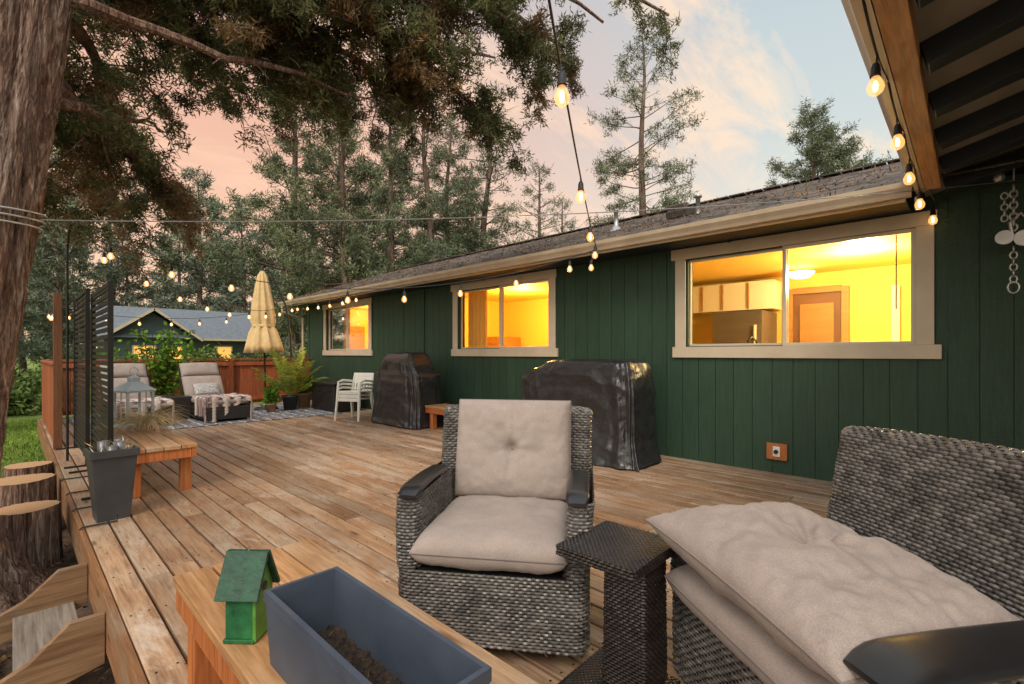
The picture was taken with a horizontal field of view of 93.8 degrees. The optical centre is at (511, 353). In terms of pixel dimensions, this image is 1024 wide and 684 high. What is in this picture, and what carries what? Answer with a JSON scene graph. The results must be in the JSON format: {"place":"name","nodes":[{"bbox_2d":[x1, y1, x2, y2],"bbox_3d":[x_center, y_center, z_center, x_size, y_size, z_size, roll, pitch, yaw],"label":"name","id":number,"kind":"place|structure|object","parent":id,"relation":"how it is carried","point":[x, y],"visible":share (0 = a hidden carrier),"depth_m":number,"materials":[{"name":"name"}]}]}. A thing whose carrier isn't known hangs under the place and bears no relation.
{"place":"outdoors","nodes":[
{"label":"outdoors","id":0,"kind":"place"},
{"bbox_2d":[0,356,282,683],"bbox_3d":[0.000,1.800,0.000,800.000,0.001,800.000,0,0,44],"label":"ground","id":1,"kind":"structure","parent":0,"point":[91,677],"depth_m":4.05,"materials":[{"name":"soil"}]},
{"bbox_2d":[0,417,45,477],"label":"grass","id":2,"kind":"structure","parent":1,"relation":"on","point":[32,451],"depth_m":9.40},
{"bbox_2d":[2,461,53,477],"bbox_3d":[-5.467,1.528,5.421,0.432,0.544,0.434,0,0,44],"label":"log round","id":3,"kind":"object","parent":1,"relation":"on","point":[26,468],"visible":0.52,"depth_m":5.34,"materials":[{"name":"brown wood"}]},
{"bbox_2d":[0,473,56,507],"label":"log round","id":4,"kind":"object","parent":1,"relation":"on","point":[19,489],"visible":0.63,"depth_m":4.63,"materials":[{"name":"brown wood"}]},
{"bbox_2d":[0,500,62,569],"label":"log round","id":5,"kind":"object","parent":1,"relation":"on","point":[35,531],"visible":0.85,"depth_m":3.98,"materials":[{"name":"brown wood"}]},
{"bbox_2d":[15,275,69,369],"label":"pine tree","id":6,"kind":"object","parent":1,"relation":"on","point":[31,345],"visible":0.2,"depth_m":31.28,"materials":[{"name":"green plant"}]},
{"bbox_2d":[17,207,73,372],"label":"pine tree","id":7,"kind":"object","parent":1,"relation":"on","point":[24,365],"visible":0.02,"depth_m":45.09,"materials":[{"name":"green plant"}]},
{"bbox_2d":[0,562,104,683],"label":"wooden steps","id":8,"kind":"structure","parent":1,"relation":"on","point":[50,633],"depth_m":2.54,"materials":[{"name":"brown wood"}]},
{"bbox_2d":[20,199,101,366],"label":"pine tree","id":9,"kind":"object","parent":1,"relation":"on","point":[42,337],"visible":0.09,"depth_m":42.05,"materials":[{"name":"green plant"}]},
{"bbox_2d":[16,150,136,366],"bbox_3d":[-34.118,-7.016,35.630,8.318,17.678,10.681,0,0,-10],"label":"pine tree","id":10,"kind":"object","parent":1,"relation":"on","point":[56,258],"visible":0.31,"depth_m":35.83,"materials":[{"name":"green plant"}]},
{"bbox_2d":[80,231,150,358],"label":"pine tree","id":11,"kind":"object","parent":1,"relation":"on","point":[111,259],"visible":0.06,"depth_m":46.61,"materials":[{"name":"green plant"}]},
{"bbox_2d":[87,228,155,306],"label":"pine tree","id":12,"kind":"object","parent":1,"relation":"on","point":[129,296],"visible":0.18,"depth_m":39.97,"materials":[{"name":"green plant"}]},
{"bbox_2d":[7,346,274,415],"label":"shrubs","id":13,"kind":"object","parent":1,"relation":"on","point":[25,395],"visible":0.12,"depth_m":14.31,"materials":[{"name":"green plant"}]},
{"bbox_2d":[134,216,214,308],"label":"pine tree","id":14,"kind":"object","parent":1,"relation":"on","point":[179,280],"visible":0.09,"depth_m":46.57,"materials":[{"name":"green plant"}]},
{"bbox_2d":[118,165,247,311],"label":"pine tree","id":15,"kind":"object","parent":1,"relation":"on","point":[199,281],"visible":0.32,"depth_m":40.72,"materials":[{"name":"green plant"}]},
{"bbox_2d":[203,197,299,344],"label":"pine tree","id":16,"kind":"object","parent":1,"relation":"on","point":[235,298],"visible":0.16,"depth_m":40.57,"materials":[{"name":"green plant"}]},
{"bbox_2d":[169,60,350,354],"bbox_3d":[-10.564,-6.166,21.086,5.655,15.975,7.373,0,0,33],"label":"pine tree","id":17,"kind":"object","parent":1,"relation":"on","point":[251,253],"visible":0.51,"depth_m":20.87,"materials":[{"name":"green plant"}]},
{"bbox_2d":[250,209,326,357],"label":"pine tree","id":18,"kind":"object","parent":1,"relation":"on","point":[274,246],"visible":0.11,"depth_m":40.59,"materials":[{"name":"green plant"}]},
{"bbox_2d":[269,260,325,357],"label":"pine tree","id":19,"kind":"object","parent":1,"relation":"on","point":[284,340],"visible":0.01,"depth_m":31.27,"materials":[{"name":"green plant"}]},
{"bbox_2d":[247,74,393,357],"bbox_3d":[-7.174,-5.007,19.969,6.587,13.645,6.315,0,0,-2],"label":"pine tree","id":20,"kind":"object","parent":1,"relation":"on","point":[344,275],"visible":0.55,"depth_m":19.40,"materials":[{"name":"green plant"}]},
{"bbox_2d":[273,123,387,359],"bbox_3d":[-9.302,-5.347,25.422,6.631,14.328,6.916,0,0,-38],"label":"pine tree","id":21,"kind":"object","parent":1,"relation":"on","point":[312,232],"visible":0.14,"depth_m":25.10,"materials":[{"name":"green plant"}]},
{"bbox_2d":[0,0,684,613],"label":"juniper tree","id":22,"kind":"object","parent":1,"relation":"on","point":[290,50],"visible":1,"depth_m":4.89,"materials":[{"name":"green plant"}]},
{"bbox_2d":[0,206,47,235],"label":"cable wrap","id":23,"kind":"object","parent":22,"relation":"attached to","point":[29,218],"visible":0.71,"depth_m":3.40,"materials":[{"name":"metal"}]},
{"bbox_2d":[326,201,395,281],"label":"pine tree","id":24,"kind":"object","parent":1,"relation":"on","point":[362,233],"visible":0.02,"depth_m":44.69,"materials":[{"name":"green plant"}]},
{"bbox_2d":[0,432,743,683],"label":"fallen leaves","id":25,"kind":"object","parent":1,"relation":"on","point":[3,658],"depth_m":3.84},
{"bbox_2d":[350,140,424,271],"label":"pine tree","id":26,"kind":"object","parent":1,"relation":"on","point":[397,253],"visible":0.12,"depth_m":24.26,"materials":[{"name":"green plant"}]},
{"bbox_2d":[336,98,462,279],"bbox_3d":[-4.247,-4.862,20.261,6.166,13.361,4.730,0,0,-25],"label":"pine tree","id":27,"kind":"object","parent":1,"relation":"on","point":[387,195],"visible":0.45,"depth_m":19.48,"materials":[{"name":"green plant"}]},
{"bbox_2d":[373,197,445,274],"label":"pine tree","id":28,"kind":"object","parent":1,"relation":"on","point":[420,231],"visible":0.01,"depth_m":29.29,"materials":[{"name":"green plant"}]},
{"bbox_2d":[368,86,489,267],"bbox_3d":[-3.182,-5.266,21.049,7.141,14.164,5.479,0,0,32],"label":"pine tree","id":29,"kind":"object","parent":1,"relation":"on","point":[431,225],"visible":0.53,"depth_m":20.33,"materials":[{"name":"green plant"}]},
{"bbox_2d":[37,400,832,683],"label":"wood deck","id":30,"kind":"structure","parent":1,"relation":"on","point":[145,643],"depth_m":4.11,"materials":[{"name":"brown wood"}]},
{"bbox_2d":[40,360,52,439],"bbox_3d":[-7.746,0.695,8.003,4.161,1.130,0.090,0,0,44],"label":"deck fence","id":31,"kind":"object","parent":30,"relation":"on","point":[47,391],"visible":0.82,"depth_m":7.78,"materials":[{"name":"brown wood"}]},
{"bbox_2d":[53,293,61,449],"bbox_3d":[-6.184,0.440,6.519,0.090,2.520,0.090,0,0,44],"label":"wooden post","id":32,"kind":"object","parent":30,"relation":"on","point":[57,370],"visible":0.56,"depth_m":6.49,"materials":[{"name":"brown wood"}]},
{"bbox_2d":[48,308,281,324],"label":"string lights","id":33,"kind":"object","parent":32,"relation":"attached to","point":[50,314],"visible":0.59,"depth_m":10.65,"materials":[{"name":"black plastic"}]},
{"bbox_2d":[55,288,90,468],"bbox_3d":[-5.449,0.275,6.057,1.550,2.050,0.400,0,0,44],"label":"privacy screen","id":34,"kind":"object","parent":30,"relation":"on","point":[81,434],"visible":0.88,"depth_m":5.85,"materials":[{"name":"black metal"}]},
{"bbox_2d":[66,221,79,460],"bbox_3d":[-5.243,0.064,5.732,0.339,3.272,0.048,0,0,28],"label":"shepherd hook pole","id":35,"kind":"object","parent":30,"relation":"on","point":[67,346],"visible":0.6,"depth_m":5.79,"materials":[{"name":"black metal"}]},
{"bbox_2d":[82,235,295,317],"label":"string lights","id":36,"kind":"object","parent":35,"relation":"attached to","point":[104,255],"visible":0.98,"depth_m":7.53,"materials":[{"name":"black plastic"}]},
{"bbox_2d":[80,233,592,301],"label":"string lights","id":37,"kind":"object","parent":35,"relation":"attached to","point":[289,289],"visible":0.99,"depth_m":5.84,"materials":[{"name":"black plastic"}]},
{"bbox_2d":[69,281,113,500],"bbox_3d":[-4.158,0.320,4.846,1.390,1.960,0.400,0,0,44],"label":"privacy screen","id":38,"kind":"object","parent":30,"relation":"on","point":[108,289],"visible":0.84,"depth_m":4.70,"materials":[{"name":"black metal"}]},
{"bbox_2d":[83,438,139,522],"bbox_3d":[-3.200,0.980,3.806,0.335,0.640,0.330,0,0,41],"label":"tall planter","id":39,"kind":"object","parent":30,"relation":"on","point":[111,470],"visible":1,"depth_m":3.73,"materials":[{"name":"plastic"}]},
{"bbox_2d":[96,421,196,498],"bbox_3d":[-4.030,1.075,5.188,2.404,0.449,0.522,0,0,44],"label":"wooden bench","id":40,"kind":"object","parent":30,"relation":"on","point":[162,445],"visible":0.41,"depth_m":4.56,"materials":[{"name":"brown wood"}]},
{"bbox_2d":[114,367,156,428],"bbox_3d":[-4.410,0.504,5.587,0.320,0.689,0.320,0,0,24],"label":"lantern","id":41,"kind":"object","parent":40,"relation":"on","point":[133,384],"visible":0.81,"depth_m":5.53,"materials":[{"name":"paint"}]},
{"bbox_2d":[95,403,195,435],"bbox_3d":[-3.999,0.738,5.275,0.947,0.370,0.937,0,0,44],"label":"ornamental grass pot","id":42,"kind":"object","parent":40,"relation":"on","point":[144,423],"visible":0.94,"depth_m":5.20,"materials":[{"name":"plant"}]},
{"bbox_2d":[48,358,309,415],"bbox_3d":[-7.436,0.713,11.432,0.160,1.175,5.409,0,0,44],"label":"deck fence","id":43,"kind":"object","parent":30,"relation":"on","point":[246,382],"visible":0.33,"depth_m":11.98,"materials":[{"name":"brown wood"}]},
{"bbox_2d":[69,403,339,436],"bbox_3d":[-6.255,1.292,9.947,3.100,0.008,4.200,0,0,44],"label":"outdoor rug","id":44,"kind":"object","parent":30,"relation":"on","point":[280,412],"visible":0.29,"depth_m":9.64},
{"bbox_2d":[98,363,174,425],"bbox_3d":[-6.998,0.833,8.860,1.890,1.279,0.840,0,0,41],"label":"chaise lounge","id":45,"kind":"object","parent":44,"relation":"on","point":[122,374],"visible":0.5,"depth_m":9.08,"materials":[{"name":"fabric"}]},
{"bbox_2d":[90,321,220,396],"bbox_3d":[-7.680,0.291,10.448,0.917,2.018,2.284,0,0,44],"label":"climbing plant pot","id":46,"kind":"object","parent":44,"relation":"on","point":[161,367],"visible":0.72,"depth_m":10.52,"materials":[{"name":"plastic"}]},
{"bbox_2d":[157,395,191,418],"bbox_3d":[-6.655,1.062,9.458,0.493,0.437,0.493,0,0,44],"label":"wicker end table","id":47,"kind":"object","parent":44,"relation":"on","point":[184,401],"visible":0.52,"depth_m":9.37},
{"bbox_2d":[178,362,252,423],"bbox_3d":[-6.061,0.833,9.693,1.890,1.279,0.840,0,0,41],"label":"chaise lounge","id":48,"kind":"object","parent":44,"relation":"on","point":[202,386],"visible":0.91,"depth_m":9.40,"materials":[{"name":"fabric"}]},
{"bbox_2d":[243,266,291,410],"bbox_3d":[-5.685,-0.361,11.047,0.819,3.336,0.866,0,0,27],"label":"patio umbrella","id":49,"kind":"object","parent":44,"relation":"on","point":[263,336],"visible":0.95,"depth_m":10.86,"materials":[{"name":"fabric"}]},
{"bbox_2d":[260,383,280,411],"bbox_3d":[-5.318,0.973,10.581,0.478,0.654,0.491,0,0,-8],"label":"potted plant","id":50,"kind":"object","parent":44,"relation":"on","point":[271,396],"visible":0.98,"depth_m":10.50,"materials":[{"name":"green plant"}]},
{"bbox_2d":[251,347,328,409],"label":"potted palm","id":51,"kind":"object","parent":44,"relation":"on","point":[290,375],"visible":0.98,"depth_m":10.85,"materials":[{"name":"plant"}]},
{"bbox_2d":[295,373,313,407],"bbox_3d":[-5.022,0.879,11.543,0.627,0.843,0.599,0,0,44],"label":"potted plant","id":52,"kind":"object","parent":44,"relation":"on","point":[304,398],"visible":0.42,"depth_m":11.42,"materials":[{"name":"green plant"}]},
{"bbox_2d":[311,381,360,411],"bbox_3d":[-4.050,0.965,11.019,1.140,0.610,0.680,0,0,44],"label":"deck storage box","id":53,"kind":"object","parent":30,"relation":"on","point":[323,395],"visible":0.64,"depth_m":10.68,"materials":[{"name":"wicker"}]},
{"bbox_2d":[334,373,373,421],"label":"stacked plastic chairs","id":54,"kind":"object","parent":30,"relation":"on","point":[352,395],"visible":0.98,"depth_m":9.47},
{"bbox_2d":[173,539,538,683],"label":"wooden bench","id":55,"kind":"object","parent":30,"relation":"on","point":[213,658],"visible":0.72,"depth_m":1.61,"materials":[{"name":"brown wood"}]},
{"bbox_2d":[214,545,279,643],"bbox_3d":[-0.796,0.715,1.447,0.130,0.268,0.134,0,0,2],"label":"birdhouse","id":56,"kind":"object","parent":55,"relation":"on","point":[248,577],"visible":0.94,"depth_m":1.40,"materials":[{"name":"green wood"}]},
{"bbox_2d":[264,566,491,683],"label":"planter trough","id":57,"kind":"object","parent":55,"relation":"on","point":[336,625],"visible":1,"depth_m":1.22,"materials":[{"name":"grey plastic"}]},
{"bbox_2d":[370,352,443,428],"bbox_3d":[-1.940,0.629,8.860,1.548,1.317,0.823,0,0,44],"label":"covered grill","id":58,"kind":"object","parent":30,"relation":"on","point":[407,387],"visible":0.98,"depth_m":8.48,"materials":[{"name":"fabric"}]},
{"bbox_2d":[425,403,455,428],"bbox_3d":[-0.711,1.099,7.852,1.801,0.399,0.442,0,0,44],"label":"wooden bench","id":59,"kind":"object","parent":30,"relation":"on","point":[434,410],"visible":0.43,"depth_m":8.22,"materials":[{"name":"brown wood"}]},
{"bbox_2d":[395,399,594,656],"bbox_3d":[-0.032,0.778,2.374,0.865,1.043,0.942,0,0,9],"label":"wicker armchair","id":60,"kind":"object","parent":30,"relation":"on","point":[495,505],"visible":0.95,"depth_m":2.04,"materials":[{"name":"plastic"}]},
{"bbox_2d":[521,358,661,470],"bbox_3d":[0.930,0.676,6.135,1.907,1.226,0.856,0,0,44],"label":"covered grill","id":61,"kind":"object","parent":30,"relation":"on","point":[616,397],"visible":0.86,"depth_m":5.59,"materials":[{"name":"fabric"}]},
{"bbox_2d":[556,520,680,683],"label":"wicker side table","id":62,"kind":"object","parent":30,"relation":"on","point":[630,561],"visible":0.97,"depth_m":1.76,"materials":[{"name":"wicker"}]},
{"bbox_2d":[645,425,1023,683],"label":"wicker armchair","id":63,"kind":"object","parent":30,"relation":"on","point":[902,562],"visible":1,"depth_m":1.40,"materials":[{"name":"fabric"}]},
{"bbox_2d":[398,106,498,259],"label":"pine tree","id":64,"kind":"object","parent":1,"relation":"on","point":[433,175],"visible":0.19,"depth_m":23.90,"materials":[{"name":"green plant"}]},
{"bbox_2d":[442,174,500,252],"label":"pine tree","id":65,"kind":"object","parent":1,"relation":"on","point":[466,241],"visible":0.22,"depth_m":21.03,"materials":[{"name":"green plant"}]},
{"bbox_2d":[418,79,535,253],"bbox_3d":[-1.620,-5.266,22.125,5.479,14.164,7.141,0,0,-9],"label":"pine tree","id":66,"kind":"object","parent":1,"relation":"on","point":[489,171],"visible":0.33,"depth_m":21.18,"materials":[{"name":"green plant"}]},
{"bbox_2d":[488,159,570,243],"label":"pine tree","id":67,"kind":"object","parent":1,"relation":"on","point":[539,211],"visible":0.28,"depth_m":24.73,"materials":[{"name":"green plant"}]},
{"bbox_2d":[548,194,577,232],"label":"pine tree","id":68,"kind":"object","parent":1,"relation":"on","point":[562,227],"visible":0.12,"depth_m":28.53,"materials":[{"name":"green plant"}]},
{"bbox_2d":[583,24,707,225],"bbox_3d":[6.756,-7.723,25.147,9.087,19.093,8.291,0,0,44],"label":"pine tree","id":69,"kind":"object","parent":1,"relation":"on","point":[601,168],"visible":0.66,"depth_m":24.85,"materials":[{"name":"green plant"}]},
{"bbox_2d":[326,181,1013,478],"bbox_3d":[2.480,0.135,9.926,16.760,3.230,6.239,0,0,44],"label":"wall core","id":70,"kind":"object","parent":1,"relation":"on","point":[941,281],"visible":0.12,"depth_m":4.68,"materials":[{"name":"green"}]},
{"bbox_2d":[329,304,367,349],"bbox_3d":[-4.086,-0.620,11.957,2.190,1.080,0.085,0,0,44],"label":"window sash","id":71,"kind":"object","parent":70,"relation":"attached to","point":[347,328],"depth_m":11.96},
{"bbox_2d":[330,309,345,348],"bbox_3d":[-4.086,-0.620,11.957,2.120,1.010,0.045,0,0,44],"label":"window glass","id":72,"kind":"object","parent":71,"relation":"in","point":[337,329],"visible":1,"depth_m":12.37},
{"bbox_2d":[350,306,367,348],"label":"room walls","id":73,"kind":"structure","parent":70,"relation":"attached to","point":[359,316],"depth_m":14.32,"materials":[{"name":"paint"}]},
{"bbox_2d":[461,279,548,348],"bbox_3d":[-0.177,-0.620,8.209,2.200,1.080,0.085,0,0,44],"label":"window sash","id":74,"kind":"object","parent":70,"relation":"attached to","point":[501,316],"depth_m":8.19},
{"bbox_2d":[465,282,547,346],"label":"room walls","id":75,"kind":"structure","parent":70,"relation":"attached to","point":[526,313],"depth_m":11.57,"materials":[{"name":"paint"}]},
{"bbox_2d":[350,326,520,348],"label":"bedroom fittings","id":76,"kind":"object","parent":75,"relation":"on","point":[357,337],"visible":0.12,"depth_m":14.03,"materials":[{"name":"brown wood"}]},
{"bbox_2d":[468,290,486,346],"bbox_3d":[-0.641,-0.550,9.011,0.500,1.300,0.050,0,0,44],"label":"curtain","id":77,"kind":"object","parent":75,"relation":"hanging from","point":[477,318],"visible":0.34,"depth_m":9.00,"materials":[{"name":"fabric"}]},
{"bbox_2d":[283,198,905,306],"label":"fascia","id":78,"kind":"structure","parent":70,"relation":"attached to","point":[770,223],"depth_m":5.37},
{"bbox_2d":[277,181,911,353],"bbox_3d":[-1.399,-0.108,8.842,13.540,2.617,0.660,0,0,44],"label":"gutter","id":79,"kind":"object","parent":78,"relation":"attached to","point":[794,210],"visible":0.89,"depth_m":5.38,"materials":[{"name":"paint"}]},
{"bbox_2d":[290,199,910,307],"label":"soffit","id":80,"kind":"structure","parent":78,"relation":"attached to","point":[864,214],"depth_m":5.66,"materials":[{"name":"paint"}]},
{"bbox_2d":[285,157,1023,300],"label":"roof shingles","id":81,"kind":"object","parent":78,"relation":"attached to","point":[896,175],"visible":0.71,"depth_m":7.06,"materials":[{"name":"grey"}]},
{"bbox_2d":[288,161,898,299],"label":"roof needle litter","id":82,"kind":"object","parent":81,"relation":"on","point":[521,251],"visible":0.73,"depth_m":7.11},
{"bbox_2d":[665,202,695,219],"bbox_3d":[2.370,-1.987,6.733,0.300,0.209,0.328,0,0,44],"label":"roof vent","id":83,"kind":"object","parent":81,"relation":"on","point":[670,213],"visible":0.86,"depth_m":6.62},
{"bbox_2d":[309,173,1023,481],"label":"siding","id":84,"kind":"object","parent":70,"relation":"attached to","point":[613,309],"visible":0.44,"depth_m":5.24,"materials":[{"name":"wood"}]},
{"bbox_2d":[322,298,372,355],"bbox_3d":[-4.136,-0.620,11.905,2.550,1.340,0.034,0,0,44],"label":"window trim","id":85,"kind":"structure","parent":84,"relation":"attached to","point":[369,351],"depth_m":11.66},
{"bbox_2d":[307,289,424,359],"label":"battens","id":86,"kind":"object","parent":84,"relation":"attached to","point":[423,320],"visible":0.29,"depth_m":10.17,"materials":[{"name":"green"}]},
{"bbox_2d":[451,269,557,356],"bbox_3d":[-0.227,-0.620,8.157,2.560,1.340,0.034,0,0,44],"label":"window trim","id":87,"kind":"structure","parent":84,"relation":"attached to","point":[552,349],"depth_m":7.87,"materials":[{"name":"wood"}]},
{"bbox_2d":[766,442,787,460],"bbox_3d":[2.858,1.062,5.176,0.200,0.175,0.066,0,0,44],"label":"exterior outlet","id":88,"kind":"object","parent":84,"relation":"attached to","point":[776,451],"visible":1,"depth_m":5.16,"materials":[{"name":"brown wood"}]},
{"bbox_2d":[671,209,941,358],"bbox_3d":[2.916,-0.620,5.143,2.530,1.340,0.034,0,0,44],"label":"window trim","id":89,"kind":"structure","parent":84,"relation":"attached to","point":[924,346],"depth_m":4.77,"materials":[{"name":"wood"}]},
{"bbox_2d":[693,233,910,343],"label":"room walls","id":90,"kind":"structure","parent":70,"relation":"attached to","point":[864,269],"depth_m":7.17,"materials":[{"name":"paint"}]},
{"bbox_2d":[693,279,899,343],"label":"kitchen fittings","id":91,"kind":"object","parent":90,"relation":"on","point":[740,312],"visible":0.35,"depth_m":7.78,"materials":[{"name":"brown wood"}]},
{"bbox_2d":[789,270,814,278],"bbox_3d":[4.340,-1.170,7.199,0.355,0.100,0.360,0,0,44],"label":"ceiling lamp","id":92,"kind":"object","parent":90,"relation":"attached to","point":[802,274],"visible":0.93,"depth_m":7.09,"materials":[{"name":"white glass"}]},
{"bbox_2d":[690,228,914,345],"bbox_3d":[2.966,-0.620,5.195,2.170,1.080,0.085,0,0,44],"label":"window sash","id":93,"kind":"object","parent":70,"relation":"attached to","point":[785,294],"depth_m":5.09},
{"bbox_2d":[764,94,894,186],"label":"pine tree","id":94,"kind":"object","parent":1,"relation":"on","point":[815,149],"visible":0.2,"depth_m":24.37,"materials":[{"name":"green plant"}]},
{"bbox_2d":[802,120,874,178],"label":"pine tree","id":95,"kind":"object","parent":1,"relation":"on","point":[844,162],"visible":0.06,"depth_m":24.73,"materials":[{"name":"green plant"}]},
{"bbox_3d":[-0.439,0.075,-0.978,0.120,3.450,0.120,0,0,44],"label":"wooden post","id":96,"kind":"object","parent":1,"relation":"on","visible":0},
{"bbox_2d":[548,0,596,256],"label":"string lights","id":97,"kind":"object","parent":96,"relation":"attached to","point":[562,83],"visible":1,"depth_m":2.06,"materials":[{"name":"black plastic"}]},
{"bbox_2d":[97,312,254,376],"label":"walls","id":98,"kind":"structure","parent":0,"point":[151,323],"depth_m":29.40,"materials":[{"name":"teal"}]},
{"bbox_2d":[83,304,251,339],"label":"roof","id":99,"kind":"structure","parent":98,"relation":"on","point":[238,326],"depth_m":32.16,"materials":[{"name":"stone"}]},
{"bbox_2d":[105,308,246,360],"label":"trim","id":100,"kind":"structure","parent":99,"relation":"attached to","point":[162,314],"depth_m":29.44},
{"bbox_2d":[134,346,230,360],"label":"lit windows","id":101,"kind":"structure","parent":98,"relation":"in","point":[227,351],"depth_m":31.77,"materials":[{"name":"yellow"}]},
{"bbox_2d":[24,0,898,347],"label":"sky","id":102,"kind":"structure","parent":0,"point":[753,62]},
{"bbox_2d":[872,0,940,188],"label":"patio beam","id":103,"kind":"structure","parent":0,"point":[896,19],"depth_m":2.35,"materials":[{"name":"wood"}]},
{"bbox_2d":[841,0,924,193],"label":"patio gutter","id":104,"kind":"object","parent":103,"relation":"attached to","point":[854,11],"visible":0.59,"depth_m":2.34,"materials":[{"name":"metal"}]},
{"bbox_2d":[916,0,1023,193],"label":"patio rafters","id":105,"kind":"object","parent":103,"relation":"on","point":[996,20],"visible":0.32,"depth_m":2.60,"materials":[{"name":"wood"}]},
{"bbox_2d":[40,180,1021,221],"bbox_3d":[0.375,-1.195,3.700,7.614,0.458,0.008,0,0,-3],"label":"guy wire","id":106,"kind":"object","parent":105,"relation":"attached to","point":[518,215],"visible":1,"depth_m":3.68,"materials":[{"name":"metal"}]},
{"bbox_2d":[862,0,937,221],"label":"string lights","id":107,"kind":"object","parent":105,"relation":"hanging from","point":[877,68],"visible":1,"depth_m":2.54,"materials":[{"name":"glass"},{"name":"black plastic"}]},
{"bbox_2d":[913,0,1023,196],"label":"patio roof deck","id":108,"kind":"structure","parent":105,"relation":"on","point":[935,17],"depth_m":2.47,"materials":[{"name":"wood"}]},
{"bbox_2d":[993,169,1023,293],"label":"hanging chain","id":109,"kind":"object","parent":105,"relation":"hanging from","point":[1004,237],"visible":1,"depth_m":3.77,"materials":[{"name":"metal"}]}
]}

